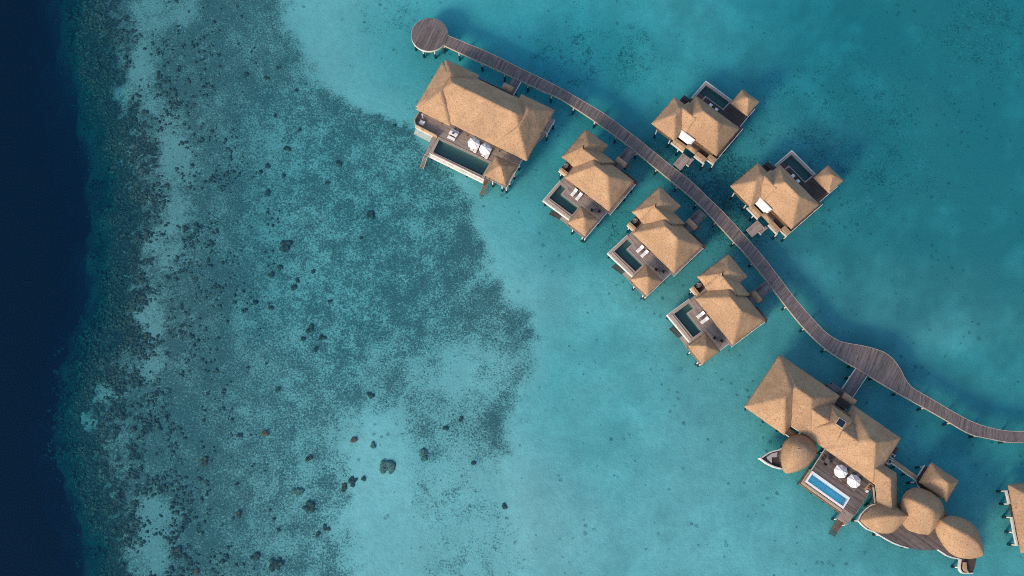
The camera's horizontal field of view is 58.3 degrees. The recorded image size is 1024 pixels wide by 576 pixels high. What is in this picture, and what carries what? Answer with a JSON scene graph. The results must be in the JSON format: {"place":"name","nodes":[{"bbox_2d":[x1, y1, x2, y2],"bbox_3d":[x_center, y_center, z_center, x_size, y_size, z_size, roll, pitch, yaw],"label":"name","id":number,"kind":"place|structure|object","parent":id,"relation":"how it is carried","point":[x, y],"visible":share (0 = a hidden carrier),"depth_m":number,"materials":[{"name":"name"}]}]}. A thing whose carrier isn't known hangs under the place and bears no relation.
{"place":"outdoors","nodes":[
{"label":"outdoors","id":0,"kind":"place"},
{"bbox_2d":[0,0,1023,575],"bbox_3d":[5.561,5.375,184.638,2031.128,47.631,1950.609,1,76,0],"label":"seabed","id":1,"kind":"structure","parent":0,"point":[604,426],"depth_m":162.81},
{"bbox_2d":[141,110,148,115],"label":"coral head","id":2,"kind":"object","parent":1,"relation":"on","point":[144,112],"visible":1,"depth_m":169.20},
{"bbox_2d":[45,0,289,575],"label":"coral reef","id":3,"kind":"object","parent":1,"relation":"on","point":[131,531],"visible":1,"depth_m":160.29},
{"bbox_2d":[170,545,181,557],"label":"coral head","id":4,"kind":"object","parent":1,"relation":"on","point":[175,552],"visible":1,"depth_m":150.29},
{"bbox_2d":[200,456,207,465],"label":"coral head","id":5,"kind":"object","parent":1,"relation":"on","point":[203,461],"visible":1,"depth_m":153.92},
{"bbox_2d":[236,510,240,517],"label":"coral head","id":6,"kind":"object","parent":1,"relation":"on","point":[238,513],"visible":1,"depth_m":151.79},
{"bbox_2d":[250,552,259,560],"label":"coral head","id":7,"kind":"object","parent":1,"relation":"on","point":[255,556],"visible":1,"depth_m":150.17},
{"bbox_2d":[261,430,268,435],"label":"coral head","id":8,"kind":"object","parent":1,"relation":"on","point":[264,433],"visible":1,"depth_m":155.01},
{"bbox_2d":[268,558,283,571],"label":"coral head","id":9,"kind":"object","parent":1,"relation":"on","point":[274,565],"visible":1,"depth_m":149.82},
{"bbox_2d":[280,240,291,251],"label":"coral head","id":10,"kind":"object","parent":1,"relation":"on","point":[286,245],"visible":1,"depth_m":163.30},
{"bbox_2d":[283,146,290,150],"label":"coral head","id":11,"kind":"object","parent":1,"relation":"on","point":[286,148],"visible":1,"depth_m":167.85},
{"bbox_2d":[291,284,296,290],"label":"coral head","id":12,"kind":"object","parent":1,"relation":"on","point":[293,286],"visible":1,"depth_m":161.43},
{"bbox_2d":[291,487,303,495],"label":"coral head","id":13,"kind":"object","parent":1,"relation":"on","point":[297,491],"visible":1,"depth_m":152.68},
{"bbox_2d":[302,500,314,512],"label":"coral head","id":14,"kind":"object","parent":1,"relation":"on","point":[310,506],"visible":1,"depth_m":152.09},
{"bbox_2d":[305,454,312,461],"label":"coral head","id":15,"kind":"object","parent":1,"relation":"on","point":[310,457],"visible":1,"depth_m":154.09},
{"bbox_2d":[305,324,313,332],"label":"coral head","id":16,"kind":"object","parent":1,"relation":"on","point":[310,328],"visible":1,"depth_m":159.58},
{"bbox_2d":[319,334,326,339],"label":"coral head","id":17,"kind":"object","parent":1,"relation":"on","point":[321,337],"visible":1,"depth_m":159.23},
{"bbox_2d":[323,524,329,530],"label":"coral head","id":18,"kind":"object","parent":1,"relation":"on","point":[325,528],"visible":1,"depth_m":151.35},
{"bbox_2d":[342,482,346,491],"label":"coral head","id":19,"kind":"object","parent":1,"relation":"on","point":[344,486],"visible":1,"depth_m":152.92},
{"bbox_2d":[348,476,357,487],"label":"coral head","id":20,"kind":"object","parent":1,"relation":"on","point":[352,480],"visible":1,"depth_m":153.15},
{"bbox_2d":[350,436,356,442],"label":"coral head","id":21,"kind":"object","parent":1,"relation":"on","point":[353,439],"visible":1,"depth_m":154.80},
{"bbox_2d":[366,210,373,218],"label":"coral head","id":22,"kind":"object","parent":1,"relation":"on","point":[370,213],"visible":1,"depth_m":164.76},
{"bbox_2d":[366,392,374,398],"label":"coral head","id":23,"kind":"object","parent":1,"relation":"on","point":[370,395],"visible":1,"depth_m":156.72},
{"bbox_2d":[370,441,375,448],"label":"coral head","id":24,"kind":"object","parent":1,"relation":"on","point":[372,445],"visible":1,"depth_m":154.60},
{"bbox_2d":[379,460,395,473],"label":"coral head","id":25,"kind":"object","parent":1,"relation":"on","point":[388,465],"visible":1,"depth_m":153.69},
{"bbox_2d":[419,448,427,460],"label":"coral head","id":26,"kind":"object","parent":1,"relation":"on","point":[423,452],"visible":1,"depth_m":154.26},
{"bbox_2d":[411,18,447,58],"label":"round platform","id":27,"kind":"structure","parent":1,"relation":"on","point":[429,34],"depth_m":170.36,"materials":[{"name":"brown wood"}]},
{"bbox_2d":[414,59,554,196],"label":"villa","id":28,"kind":"object","parent":1,"relation":"on","point":[511,130],"visible":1,"depth_m":162.10,"materials":[{"name":"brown wood"}]},
{"bbox_2d":[419,120,425,125],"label":"daybed","id":29,"kind":"object","parent":28,"relation":"on","point":[421,122],"visible":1,"depth_m":165.67,"materials":[{"name":"white fabric"}]},
{"bbox_2d":[468,137,479,148],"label":"parasol","id":30,"kind":"object","parent":28,"relation":"on","point":[473,143],"visible":1,"depth_m":162.50,"materials":[{"name":"fabric"}]},
{"bbox_2d":[479,143,491,154],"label":"parasol","id":31,"kind":"object","parent":28,"relation":"on","point":[485,149],"visible":1,"depth_m":162.22,"materials":[{"name":"fabric"}]},
{"bbox_2d":[505,77,520,95],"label":"access bridge","id":32,"kind":"structure","parent":1,"relation":"on","point":[514,83],"depth_m":168.03,"materials":[{"name":"brown wood"}]},
{"bbox_2d":[543,129,637,242],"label":"water villa","id":33,"kind":"object","parent":1,"relation":"on","point":[593,175],"visible":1,"depth_m":159.97,"materials":[{"name":"brown plant"}]},
{"bbox_2d":[570,188,577,196],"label":"sun lounger","id":34,"kind":"object","parent":33,"relation":"on","point":[573,193],"visible":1,"depth_m":162.42,"materials":[{"name":"white fabric"}]},
{"bbox_2d":[575,192,582,200],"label":"sun lounger","id":35,"kind":"object","parent":33,"relation":"on","point":[578,197],"visible":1,"depth_m":162.24,"materials":[{"name":"white fabric"}]},
{"bbox_2d":[612,147,635,170],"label":"access bridge","id":36,"kind":"structure","parent":1,"relation":"on","point":[627,155],"depth_m":164.58,"materials":[{"name":"brown wood"}]},
{"bbox_2d":[607,187,705,300],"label":"water villa","id":37,"kind":"object","parent":1,"relation":"on","point":[666,239],"visible":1,"depth_m":157.34,"materials":[{"name":"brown wood"}]},
{"bbox_2d":[636,245,643,252],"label":"sun lounger","id":38,"kind":"object","parent":37,"relation":"on","point":[640,248],"visible":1,"depth_m":159.93,"materials":[{"name":"white fabric"}]},
{"bbox_2d":[640,249,648,257],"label":"sun lounger","id":39,"kind":"object","parent":37,"relation":"on","point":[645,253],"visible":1,"depth_m":159.72,"materials":[{"name":"white fabric"}]},
{"bbox_2d":[674,153,693,172],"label":"access bridge","id":40,"kind":"structure","parent":1,"relation":"on","point":[682,161],"depth_m":164.51,"materials":[{"name":"brown wood"}]},
{"bbox_2d":[682,209,706,232],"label":"access bridge","id":41,"kind":"structure","parent":1,"relation":"on","point":[698,217],"depth_m":161.76,"materials":[{"name":"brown wood"}]},
{"bbox_2d":[651,81,758,171],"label":"pool villa","id":42,"kind":"object","parent":1,"relation":"on","point":[700,127],"visible":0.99,"depth_m":162.58,"materials":[{"name":"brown wood"}]},
{"bbox_2d":[666,254,767,366],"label":"water villa","id":43,"kind":"object","parent":1,"relation":"on","point":[721,300],"visible":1,"depth_m":154.40,"materials":[{"name":"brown wood"}]},
{"bbox_2d":[696,311,704,318],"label":"sun lounger","id":44,"kind":"object","parent":43,"relation":"on","point":[701,314],"visible":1,"depth_m":157.09,"materials":[{"name":"white fabric"}]},
{"bbox_2d":[700,316,708,323],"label":"sun lounger","id":45,"kind":"object","parent":43,"relation":"on","point":[704,320],"visible":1,"depth_m":156.85,"materials":[{"name":"white fabric"}]},
{"bbox_2d":[444,36,1023,443],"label":"boardwalk","id":46,"kind":"structure","parent":1,"relation":"on","point":[881,367],"depth_m":159.81,"materials":[{"name":"brown wood"}]},
{"bbox_2d":[745,220,767,238],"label":"access bridge","id":47,"kind":"structure","parent":1,"relation":"on","point":[754,228],"depth_m":161.43,"materials":[{"name":"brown wood"}]},
{"bbox_2d":[746,281,772,303],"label":"access bridge","id":48,"kind":"structure","parent":1,"relation":"on","point":[763,289],"depth_m":158.60,"materials":[{"name":"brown wood"}]},
{"bbox_2d":[729,150,843,241],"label":"pool villa","id":49,"kind":"object","parent":1,"relation":"on","point":[777,197],"visible":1,"depth_m":159.44,"materials":[{"name":"plant"}]},
{"bbox_2d":[758,434,816,473],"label":"boat shaped pavilion","id":50,"kind":"object","parent":1,"relation":"on","point":[795,453],"visible":1,"depth_m":148.13,"materials":[{"name":"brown wood"}]},
{"bbox_2d":[744,354,900,536],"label":"lodge","id":51,"kind":"structure","parent":1,"relation":"on","point":[788,398],"depth_m":149.16,"materials":[{"name":"brown plant"}]},
{"bbox_2d":[834,465,847,477],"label":"parasol","id":52,"kind":"object","parent":51,"relation":"on","point":[840,471],"visible":1,"depth_m":148.72,"materials":[{"name":"fabric"}]},
{"bbox_2d":[847,474,860,487],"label":"parasol","id":53,"kind":"object","parent":51,"relation":"on","point":[853,481],"visible":1,"depth_m":148.35,"materials":[{"name":"fabric"}]},
{"bbox_2d":[864,482,873,490],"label":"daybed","id":54,"kind":"object","parent":51,"relation":"on","point":[869,486],"visible":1,"depth_m":150.35,"materials":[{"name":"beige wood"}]},
{"bbox_2d":[841,368,866,396],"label":"access bridge","id":55,"kind":"structure","parent":1,"relation":"on","point":[856,378],"depth_m":154.78,"materials":[{"name":"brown wood"}]},
{"bbox_2d":[862,465,897,509],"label":"covered walkway","id":56,"kind":"structure","parent":1,"relation":"on","point":[884,490],"depth_m":147.16,"materials":[{"name":"brown plant"}]},
{"bbox_2d":[891,459,917,479],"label":"footbridge","id":57,"kind":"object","parent":1,"relation":"on","point":[904,470],"visible":0.97,"depth_m":151.30,"materials":[{"name":"beige wood"}]},
{"bbox_2d":[851,488,983,573],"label":"leaf roofed spa","id":58,"kind":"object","parent":1,"relation":"on","point":[919,519],"visible":1,"depth_m":145.34,"materials":[{"name":"brown plant"}]},
{"bbox_2d":[906,462,958,501],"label":"spa hut","id":59,"kind":"object","parent":1,"relation":"on","point":[937,481],"visible":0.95,"depth_m":147.52,"materials":[{"name":"brown plant"}]},
{"bbox_2d":[996,483,1023,552],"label":"overwater bungalow","id":60,"kind":"object","parent":1,"relation":"on","point":[1014,494],"visible":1,"depth_m":146.84,"materials":[{"name":"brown wood"}]},
{"bbox_2d":[886,458,892,464],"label":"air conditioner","id":61,"kind":"object","parent":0,"point":[889,461],"visible":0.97,"depth_m":150.52,"materials":[{"name":"metal"}]}
]}

